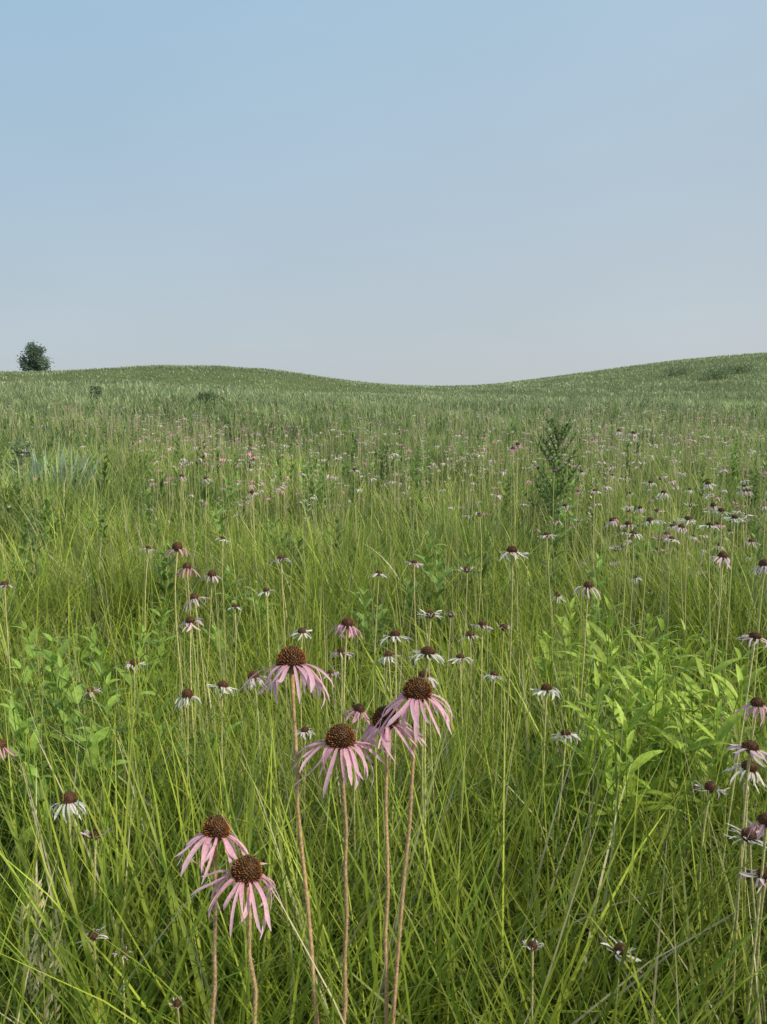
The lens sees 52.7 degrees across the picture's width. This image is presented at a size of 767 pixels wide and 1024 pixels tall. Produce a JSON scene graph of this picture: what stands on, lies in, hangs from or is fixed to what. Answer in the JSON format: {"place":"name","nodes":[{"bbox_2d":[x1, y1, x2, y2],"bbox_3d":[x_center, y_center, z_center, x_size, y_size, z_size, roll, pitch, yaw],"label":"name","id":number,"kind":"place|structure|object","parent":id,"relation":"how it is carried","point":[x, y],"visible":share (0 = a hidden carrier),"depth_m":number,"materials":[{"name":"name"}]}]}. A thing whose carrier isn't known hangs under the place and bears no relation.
{"place":"outdoors","nodes":[
{"label":"outdoors","id":0,"kind":"place"},
{"bbox_2d":[0,352,766,1023],"bbox_3d":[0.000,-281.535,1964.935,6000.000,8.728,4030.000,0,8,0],"label":"meadow ground","id":1,"kind":"structure","parent":0,"point":[172,376],"depth_m":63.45,"materials":[{"name":"green plant"}]},
{"bbox_2d":[0,580,14,690],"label":"coneflower","id":2,"kind":"object","parent":1,"relation":"on","point":[3,584],"visible":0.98,"depth_m":2.11,"materials":[{"name":"green plant"}]},
{"bbox_2d":[6,437,38,478],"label":"shrub","id":3,"kind":"object","parent":1,"relation":"on","point":[18,455],"visible":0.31,"depth_m":9.84,"materials":[{"name":"green plant"}]},
{"bbox_2d":[12,901,33,1023],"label":"grass seed stalk","id":4,"kind":"object","parent":1,"relation":"on","point":[22,914],"depth_m":1.06,"materials":[{"name":"beige plant"}]},
{"bbox_2d":[19,934,38,1023],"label":"grass seed stalk","id":5,"kind":"object","parent":1,"relation":"on","point":[29,977],"depth_m":1.01,"materials":[{"name":"beige plant"}]},
{"bbox_2d":[16,339,54,371],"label":"cedar tree","id":6,"kind":"object","parent":1,"relation":"on","point":[35,362],"visible":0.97,"depth_m":85.00,"materials":[{"name":"green plant"}]},
{"bbox_2d":[27,877,48,1009],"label":"grass seed stalk","id":7,"kind":"object","parent":1,"relation":"on","point":[44,947],"depth_m":1.01,"materials":[{"name":"beige plant"}]},
{"bbox_2d":[0,654,81,836],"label":"leafy forb","id":8,"kind":"object","parent":1,"relation":"on","point":[62,681],"visible":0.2,"depth_m":1.83,"materials":[{"name":"green plant"}]},
{"bbox_2d":[32,952,53,1023],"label":"grass seed stalk","id":9,"kind":"object","parent":1,"relation":"on","point":[46,1014],"depth_m":0.94,"materials":[{"name":"beige plant"}]},
{"bbox_2d":[2,633,88,778],"bbox_3d":[-0.876,0.695,2.045,0.301,0.768,0.185,1,8,10],"label":"leafy forb","id":10,"kind":"object","parent":1,"relation":"on","point":[62,649],"visible":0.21,"depth_m":2.02,"materials":[{"name":"green plant"}]},
{"bbox_2d":[0,695,94,881],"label":"leafy forb","id":11,"kind":"object","parent":1,"relation":"on","point":[13,720],"visible":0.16,"depth_m":1.59,"materials":[{"name":"green plant"}]},
{"bbox_2d":[41,919,61,1022],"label":"grass seed stalk","id":12,"kind":"object","parent":1,"relation":"on","point":[60,969],"depth_m":0.98,"materials":[{"name":"beige plant"}]},
{"bbox_2d":[0,440,106,501],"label":"yucca plant","id":13,"kind":"object","parent":1,"relation":"on","point":[37,471],"visible":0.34,"depth_m":8.95,"materials":[{"name":"green plant"}]},
{"bbox_2d":[1,637,110,778],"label":"leafy forb","id":14,"kind":"object","parent":1,"relation":"on","point":[31,669],"visible":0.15,"depth_m":2.19,"materials":[{"name":"green plant"}]},
{"bbox_2d":[10,620,119,721],"bbox_3d":[-1.033,0.665,2.595,0.223,0.673,0.400,3,9,23],"label":"leafy forb","id":15,"kind":"object","parent":1,"relation":"on","point":[32,653],"visible":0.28,"depth_m":2.63,"materials":[{"name":"green plant"}]},
{"bbox_2d":[49,791,86,997],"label":"coneflower","id":16,"kind":"object","parent":1,"relation":"on","point":[69,800],"visible":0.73,"depth_m":1.20,"materials":[{"name":"white plant"}]},
{"bbox_2d":[39,672,138,896],"bbox_3d":[-0.634,0.753,1.698,0.223,0.752,0.295,-3,9,-18],"label":"leafy forb","id":17,"kind":"object","parent":1,"relation":"on","point":[66,721],"visible":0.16,"depth_m":1.73,"materials":[{"name":"green plant"}]},
{"bbox_2d":[75,925,108,1015],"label":"coneflower","id":18,"kind":"object","parent":1,"relation":"on","point":[94,936],"visible":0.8,"depth_m":1.00,"materials":[{"name":"white plant"}]},
{"bbox_2d":[47,673,139,838],"bbox_3d":[-0.669,0.738,1.810,0.318,0.750,0.227,5,10,32],"label":"leafy forb","id":19,"kind":"object","parent":1,"relation":"on","point":[71,697],"visible":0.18,"depth_m":1.75,"materials":[{"name":"green plant"}]},
{"bbox_2d":[80,826,111,984],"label":"coneflower","id":20,"kind":"object","parent":1,"relation":"on","point":[89,834],"visible":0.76,"depth_m":1.15,"materials":[{"name":"green plant"}]},
{"bbox_2d":[80,647,151,768],"bbox_3d":[-0.715,0.706,2.087,0.212,0.736,0.243,0,8,0],"label":"leafy forb","id":21,"kind":"object","parent":1,"relation":"on","point":[99,666],"visible":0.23,"depth_m":2.07,"materials":[{"name":"green plant"}]},
{"bbox_2d":[13,709,229,934],"bbox_3d":[-0.529,0.756,1.632,0.190,0.765,0.496,8,11,44],"label":"leafy forb","id":22,"kind":"object","parent":1,"relation":"on","point":[93,746],"visible":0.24,"depth_m":1.54,"materials":[{"name":"green plant"}]},
{"bbox_2d":[115,625,174,742],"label":"leafy forb","id":23,"kind":"object","parent":1,"relation":"on","point":[140,645],"visible":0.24,"depth_m":2.64,"materials":[{"name":"green plant"}]},
{"bbox_2d":[111,680,241,855],"bbox_3d":[-0.489,0.748,1.777,0.333,0.740,0.207,0,8,0],"label":"leafy forb","id":24,"kind":"object","parent":1,"relation":"on","point":[155,716],"visible":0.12,"depth_m":1.76,"materials":[{"name":"green plant"}]},
{"bbox_2d":[162,542,193,789],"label":"coneflower","id":25,"kind":"object","parent":1,"relation":"on","point":[177,547],"visible":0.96,"depth_m":1.92,"materials":[{"name":"green plant"}]},
{"bbox_2d":[174,688,201,884],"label":"coneflower","id":26,"kind":"object","parent":1,"relation":"on","point":[188,695],"visible":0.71,"depth_m":1.50,"materials":[{"name":"white plant"}]},
{"bbox_2d":[176,562,204,741],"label":"coneflower","id":27,"kind":"object","parent":1,"relation":"on","point":[186,566],"visible":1,"depth_m":1.86,"materials":[{"name":"green plant"}]},
{"bbox_2d":[178,616,203,803],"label":"coneflower","id":28,"kind":"object","parent":1,"relation":"on","point":[189,620],"visible":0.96,"depth_m":1.76,"materials":[{"name":"white plant"}]},
{"bbox_2d":[145,599,237,707],"bbox_3d":[-0.750,0.639,2.906,0.295,0.637,0.400,7,10,39],"label":"leafy forb","id":29,"kind":"object","parent":1,"relation":"on","point":[162,626],"visible":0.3,"depth_m":2.88,"materials":[{"name":"green plant"}]},
{"bbox_2d":[184,593,209,768],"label":"coneflower","id":30,"kind":"object","parent":1,"relation":"on","point":[194,597],"visible":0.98,"depth_m":1.81,"materials":[{"name":"green plant"}]},
{"bbox_2d":[192,387,227,402],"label":"shrub","id":31,"kind":"object","parent":1,"relation":"on","point":[210,394],"visible":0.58,"depth_m":35.96,"materials":[{"name":"green plant"}]},
{"bbox_2d":[201,570,221,740],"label":"coneflower","id":32,"kind":"object","parent":1,"relation":"on","point":[212,575],"visible":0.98,"depth_m":2.02,"materials":[{"name":"green plant"}]},
{"bbox_2d":[175,814,248,1023],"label":"coneflower","id":33,"kind":"object","parent":1,"relation":"on","point":[216,830],"visible":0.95,"depth_m":0.83,"materials":[{"name":"pink plant"}]},
{"bbox_2d":[207,680,238,815],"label":"coneflower","id":34,"kind":"object","parent":1,"relation":"on","point":[222,685],"visible":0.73,"depth_m":1.50,"materials":[{"name":"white plant"}]},
{"bbox_2d":[190,854,282,1023],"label":"coneflower","id":35,"kind":"object","parent":1,"relation":"on","point":[246,873],"visible":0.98,"depth_m":0.79,"materials":[{"name":"pink plant"}]},
{"bbox_2d":[244,670,267,856],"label":"coneflower","id":36,"kind":"object","parent":1,"relation":"on","point":[253,679],"visible":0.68,"depth_m":1.51,"materials":[{"name":"green plant"}]},
{"bbox_2d":[270,555,289,754],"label":"coneflower","id":37,"kind":"object","parent":1,"relation":"on","point":[280,558],"visible":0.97,"depth_m":1.96,"materials":[{"name":"green plant"}]},
{"bbox_2d":[239,645,333,1023],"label":"coneflower","id":38,"kind":"object","parent":1,"relation":"on","point":[291,661],"visible":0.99,"depth_m":0.85,"materials":[{"name":"pink plant"}]},
{"bbox_2d":[291,627,311,807],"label":"coneflower","id":39,"kind":"object","parent":1,"relation":"on","point":[301,631],"visible":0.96,"depth_m":1.71,"materials":[{"name":"green plant"}]},
{"bbox_2d":[297,726,314,830],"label":"coneflower","id":40,"kind":"object","parent":1,"relation":"on","point":[304,730],"visible":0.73,"depth_m":1.50,"materials":[{"name":"green plant"}]},
{"bbox_2d":[291,723,385,1023],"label":"coneflower","id":41,"kind":"object","parent":1,"relation":"on","point":[340,738],"visible":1,"depth_m":0.83,"materials":[{"name":"pink plant"}]},
{"bbox_2d":[329,617,361,982],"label":"coneflower","id":42,"kind":"object","parent":1,"relation":"on","point":[347,623],"visible":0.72,"depth_m":1.35,"materials":[{"name":"green plant"}]},
{"bbox_2d":[339,703,369,916],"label":"coneflower","id":43,"kind":"object","parent":1,"relation":"on","point":[358,708],"visible":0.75,"depth_m":1.35,"materials":[{"name":"plant"}]},
{"bbox_2d":[0,372,761,564],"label":"white penstemon mass","id":44,"kind":"object","parent":1,"relation":"on","point":[608,450],"visible":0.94,"depth_m":13.36,"materials":[{"name":"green plant"}]},
{"bbox_2d":[0,394,766,698],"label":"meadow forb mass","id":45,"kind":"object","parent":1,"relation":"on","point":[165,573],"visible":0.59,"depth_m":6.93,"materials":[{"name":"green plant"}]},
{"bbox_2d":[0,393,766,642],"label":"coneflower drift","id":46,"kind":"object","parent":1,"relation":"on","point":[614,520],"visible":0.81,"depth_m":7.88,"materials":[{"name":"green plant"}]},
{"bbox_2d":[379,651,397,795],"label":"coneflower","id":47,"kind":"object","parent":1,"relation":"on","point":[388,656],"visible":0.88,"depth_m":1.70,"materials":[{"name":"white plant"}]},
{"bbox_2d":[351,705,426,1023],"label":"coneflower","id":48,"kind":"object","parent":1,"relation":"on","point":[385,736],"visible":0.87,"depth_m":0.89,"materials":[{"name":"pink plant"}]},
{"bbox_2d":[380,630,411,859],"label":"coneflower","id":49,"kind":"object","parent":1,"relation":"on","point":[394,635],"visible":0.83,"depth_m":1.51,"materials":[{"name":"green plant"}]},
{"bbox_2d":[372,676,453,1023],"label":"coneflower","id":50,"kind":"object","parent":1,"relation":"on","point":[416,692],"visible":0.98,"depth_m":0.86,"materials":[{"name":"pink plant"}]},
{"bbox_2d":[408,646,444,941],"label":"coneflower","id":51,"kind":"object","parent":1,"relation":"on","point":[427,652],"visible":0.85,"depth_m":1.27,"materials":[{"name":"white plant"}]},
{"bbox_2d":[418,670,437,977],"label":"coneflower","id":52,"kind":"object","parent":1,"relation":"on","point":[422,674],"visible":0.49,"depth_m":1.36,"materials":[{"name":"green plant"}]},
{"bbox_2d":[418,609,443,833],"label":"coneflower","id":53,"kind":"object","parent":1,"relation":"on","point":[430,614],"visible":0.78,"depth_m":1.51,"materials":[{"name":"green plant"}]},
{"bbox_2d":[448,653,473,847],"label":"coneflower","id":54,"kind":"object","parent":1,"relation":"on","point":[460,656],"visible":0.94,"depth_m":1.80,"materials":[{"name":"white plant"}]},
{"bbox_2d":[457,565,472,746],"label":"coneflower","id":55,"kind":"object","parent":1,"relation":"on","point":[466,569],"visible":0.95,"depth_m":2.22,"materials":[{"name":"green plant"}]},
{"bbox_2d":[470,620,492,778],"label":"coneflower","id":56,"kind":"object","parent":1,"relation":"on","point":[482,624],"visible":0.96,"depth_m":1.91,"materials":[{"name":"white plant"}]},
{"bbox_2d":[483,671,502,810],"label":"coneflower","id":57,"kind":"object","parent":1,"relation":"on","point":[494,674],"visible":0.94,"depth_m":1.71,"materials":[{"name":"green plant"}]},
{"bbox_2d":[496,623,508,793],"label":"coneflower","id":58,"kind":"object","parent":1,"relation":"on","point":[503,627],"visible":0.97,"depth_m":1.97,"materials":[{"name":"green plant"}]},
{"bbox_2d":[498,545,528,879],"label":"coneflower","id":59,"kind":"object","parent":1,"relation":"on","point":[512,550],"visible":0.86,"depth_m":1.52,"materials":[{"name":"green plant"}]},
{"bbox_2d":[522,938,543,1021],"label":"coneflower","id":60,"kind":"object","parent":1,"relation":"on","point":[532,945],"visible":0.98,"depth_m":1.00,"materials":[{"name":"green plant"}]},
{"bbox_2d":[531,683,561,892],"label":"coneflower","id":61,"kind":"object","parent":1,"relation":"on","point":[546,688],"visible":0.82,"depth_m":1.45,"materials":[{"name":"white plant"}]},
{"bbox_2d":[521,414,581,551],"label":"sweet clover plant","id":62,"kind":"object","parent":1,"relation":"on","point":[548,502],"visible":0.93,"depth_m":5.55,"materials":[{"name":"green plant"}]},
{"bbox_2d":[528,597,597,749],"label":"goldenrod plant","id":63,"kind":"object","parent":1,"relation":"on","point":[566,626],"visible":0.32,"depth_m":2.62,"materials":[{"name":"green plant"}]},
{"bbox_2d":[548,729,580,904],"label":"coneflower","id":64,"kind":"object","parent":1,"relation":"on","point":[567,733],"visible":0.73,"depth_m":1.45,"materials":[{"name":"white plant"}]},
{"bbox_2d":[571,580,600,826],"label":"coneflower","id":65,"kind":"object","parent":1,"relation":"on","point":[588,585],"visible":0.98,"depth_m":1.71,"materials":[{"name":"green plant"}]},
{"bbox_2d":[528,662,649,844],"bbox_3d":[0.469,0.719,1.768,0.244,0.800,0.277,-5,10,-32],"label":"goldenrod plant","id":66,"kind":"object","parent":1,"relation":"on","point":[585,717],"visible":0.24,"depth_m":1.72,"materials":[{"name":"green plant"}]},
{"bbox_2d":[557,622,626,739],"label":"goldenrod plant","id":67,"kind":"object","parent":1,"relation":"on","point":[593,689],"visible":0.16,"depth_m":2.38,"materials":[{"name":"green plant"}]},
{"bbox_2d":[535,718,677,930],"bbox_3d":[0.480,0.777,1.651,0.289,0.717,0.299,4,9,29],"label":"goldenrod plant","id":68,"kind":"object","parent":1,"relation":"on","point":[655,783],"visible":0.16,"depth_m":1.59,"materials":[{"name":"green plant"}]},
{"bbox_2d":[563,594,669,776],"bbox_3d":[0.631,0.648,2.124,0.283,0.838,0.309,0,8,0],"label":"goldenrod plant","id":69,"kind":"object","parent":1,"relation":"on","point":[604,659],"visible":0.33,"depth_m":2.10,"materials":[{"name":"green plant"}]},
{"bbox_2d":[601,936,640,1023],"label":"coneflower","id":70,"kind":"object","parent":1,"relation":"on","point":[618,948],"visible":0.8,"depth_m":1.02,"materials":[{"name":"plant"}]},
{"bbox_2d":[576,613,675,742],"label":"goldenrod plant","id":71,"kind":"object","parent":1,"relation":"on","point":[640,648],"visible":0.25,"depth_m":2.23,"materials":[{"name":"green plant"}]},
{"bbox_2d":[617,521,636,682],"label":"coneflower","id":72,"kind":"object","parent":1,"relation":"on","point":[628,523],"visible":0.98,"depth_m":2.62,"materials":[{"name":"green plant"}]},
{"bbox_2d":[560,699,697,944],"bbox_3d":[0.496,0.765,1.590,0.275,0.758,0.284,0,8,0],"label":"goldenrod plant","id":73,"kind":"object","parent":1,"relation":"on","point":[649,755],"visible":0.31,"depth_m":1.56,"materials":[{"name":"green plant"}]},
{"bbox_2d":[566,668,694,902],"bbox_3d":[0.544,0.735,1.713,0.293,0.782,0.259,0,8,0],"label":"goldenrod plant","id":74,"kind":"object","parent":1,"relation":"on","point":[636,716],"visible":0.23,"depth_m":1.69,"materials":[{"name":"green plant"}]},
{"bbox_2d":[626,530,642,665],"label":"coneflower","id":75,"kind":"object","parent":1,"relation":"on","point":[632,533],"visible":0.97,"depth_m":2.41,"materials":[{"name":"green plant"}]},
{"bbox_2d":[569,690,728,916],"bbox_3d":[0.547,0.759,1.677,0.397,0.744,0.263,0,8,0],"label":"goldenrod plant","id":76,"kind":"object","parent":1,"relation":"on","point":[680,749],"visible":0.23,"depth_m":1.65,"materials":[{"name":"green plant"}]},
{"bbox_2d":[605,645,693,814],"bbox_3d":[0.607,0.710,1.826,0.256,0.800,0.254,0,8,0],"label":"goldenrod plant","id":77,"kind":"object","parent":1,"relation":"on","point":[656,702],"visible":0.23,"depth_m":1.79,"materials":[{"name":"green plant"}]},
{"bbox_2d":[637,517,662,661],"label":"coneflower","id":78,"kind":"object","parent":1,"relation":"on","point":[650,520],"visible":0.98,"depth_m":2.72,"materials":[{"name":"green plant"}]},
{"bbox_2d":[621,616,708,731],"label":"goldenrod plant","id":79,"kind":"object","parent":1,"relation":"on","point":[640,656],"visible":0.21,"depth_m":2.50,"materials":[{"name":"green plant"}]},
{"bbox_2d":[626,617,708,773],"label":"goldenrod plant","id":80,"kind":"object","parent":1,"relation":"on","point":[652,689],"visible":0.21,"depth_m":2.12,"materials":[{"name":"green plant"}]},
{"bbox_2d":[673,523,686,691],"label":"coneflower","id":81,"kind":"object","parent":1,"relation":"on","point":[681,526],"visible":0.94,"depth_m":2.61,"materials":[{"name":"green plant"}]},
{"bbox_2d":[663,362,698,375],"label":"shrub","id":82,"kind":"object","parent":1,"relation":"on","point":[680,370],"visible":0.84,"depth_m":64.14,"materials":[{"name":"green plant"}]},
{"bbox_2d":[677,516,694,710],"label":"coneflower","id":83,"kind":"object","parent":1,"relation":"on","point":[689,519],"visible":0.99,"depth_m":2.52,"materials":[{"name":"green plant"}]},
{"bbox_2d":[646,637,745,808],"bbox_3d":[0.760,0.705,1.927,0.256,0.781,0.384,5,10,32],"label":"goldenrod plant","id":84,"kind":"object","parent":1,"relation":"on","point":[695,688],"visible":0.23,"depth_m":1.97,"materials":[{"name":"green plant"}]},
{"bbox_2d":[651,618,760,726],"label":"goldenrod plant","id":85,"kind":"object","parent":1,"relation":"on","point":[692,660],"visible":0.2,"depth_m":2.56,"materials":[{"name":"green plant"}]},
{"bbox_2d":[697,522,719,705],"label":"coneflower","id":86,"kind":"object","parent":1,"relation":"on","point":[709,524],"visible":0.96,"depth_m":2.52,"materials":[{"name":"green plant"}]},
{"bbox_2d":[652,676,766,892],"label":"goldenrod plant","id":87,"kind":"object","parent":1,"relation":"on","point":[729,723],"visible":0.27,"depth_m":1.66,"materials":[{"name":"green plant"}]},
{"bbox_2d":[692,779,728,1014],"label":"coneflower","id":88,"kind":"object","parent":1,"relation":"on","point":[709,786],"visible":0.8,"depth_m":1.25,"materials":[{"name":"plant"}]},
{"bbox_2d":[658,663,766,854],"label":"goldenrod plant","id":89,"kind":"object","parent":1,"relation":"on","point":[725,714],"visible":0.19,"depth_m":1.75,"materials":[{"name":"green plant"}]},
{"bbox_2d":[690,361,736,379],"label":"shrub","id":90,"kind":"object","parent":1,"relation":"on","point":[716,374],"visible":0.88,"depth_m":57.84,"materials":[{"name":"green plant"}]},
{"bbox_2d":[664,647,766,808],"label":"goldenrod plant","id":91,"kind":"object","parent":1,"relation":"on","point":[728,684],"visible":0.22,"depth_m":1.87,"materials":[{"name":"green plant"}]},
{"bbox_2d":[704,551,730,724],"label":"coneflower","id":92,"kind":"object","parent":1,"relation":"on","point":[722,556],"visible":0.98,"depth_m":1.91,"materials":[{"name":"white plant"}]},
{"bbox_2d":[712,508,729,666],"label":"coneflower","id":93,"kind":"object","parent":1,"relation":"on","point":[721,510],"visible":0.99,"depth_m":2.61,"materials":[{"name":"green plant"}]},
{"bbox_2d":[723,514,743,709],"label":"coneflower","id":94,"kind":"object","parent":1,"relation":"on","point":[734,517],"visible":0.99,"depth_m":2.52,"materials":[{"name":"green plant"}]},
{"bbox_2d":[718,358,757,373],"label":"shrub","id":95,"kind":"object","parent":1,"relation":"on","point":[744,369],"visible":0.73,"depth_m":60.01,"materials":[{"name":"green plant"}]},
{"bbox_2d":[715,631,766,915],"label":"coneflower","id":96,"kind":"object","parent":1,"relation":"on","point":[755,637],"visible":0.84,"depth_m":1.36,"materials":[{"name":"green plant"}]},
{"bbox_2d":[717,759,766,1011],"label":"coneflower","id":97,"kind":"object","parent":1,"relation":"on","point":[753,767],"visible":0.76,"depth_m":1.12,"materials":[{"name":"white plant"}]},
{"bbox_2d":[723,819,766,1022],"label":"coneflower","id":98,"kind":"object","parent":1,"relation":"on","point":[752,838],"visible":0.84,"depth_m":1.05,"materials":[{"name":"plant"}]},
{"bbox_2d":[727,739,766,1020],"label":"coneflower","id":99,"kind":"object","parent":1,"relation":"on","point":[750,747],"visible":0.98,"depth_m":1.06,"materials":[{"name":"white plant"}]},
{"bbox_2d":[734,696,766,1001],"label":"coneflower","id":100,"kind":"object","parent":1,"relation":"on","point":[756,703],"visible":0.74,"depth_m":1.20,"materials":[{"name":"pink plant"}]},
{"bbox_2d":[738,866,766,1023],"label":"coneflower","id":101,"kind":"object","parent":1,"relation":"on","point":[763,880],"visible":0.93,"depth_m":1.01,"materials":[{"name":"green plant"}]},
{"bbox_2d":[744,812,766,1019],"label":"coneflower","id":102,"kind":"object","parent":1,"relation":"on","point":[762,820],"visible":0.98,"depth_m":1.00,"materials":[{"name":"green plant"}]},
{"bbox_2d":[750,559,766,734],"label":"coneflower","id":103,"kind":"object","parent":1,"relation":"on","point":[762,563],"visible":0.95,"depth_m":1.82,"materials":[{"name":"green plant"}]},
{"bbox_2d":[0,0,766,385],"label":"sky","id":104,"kind":"structure","parent":0,"point":[404,192],"materials":[{"name":"blue"}]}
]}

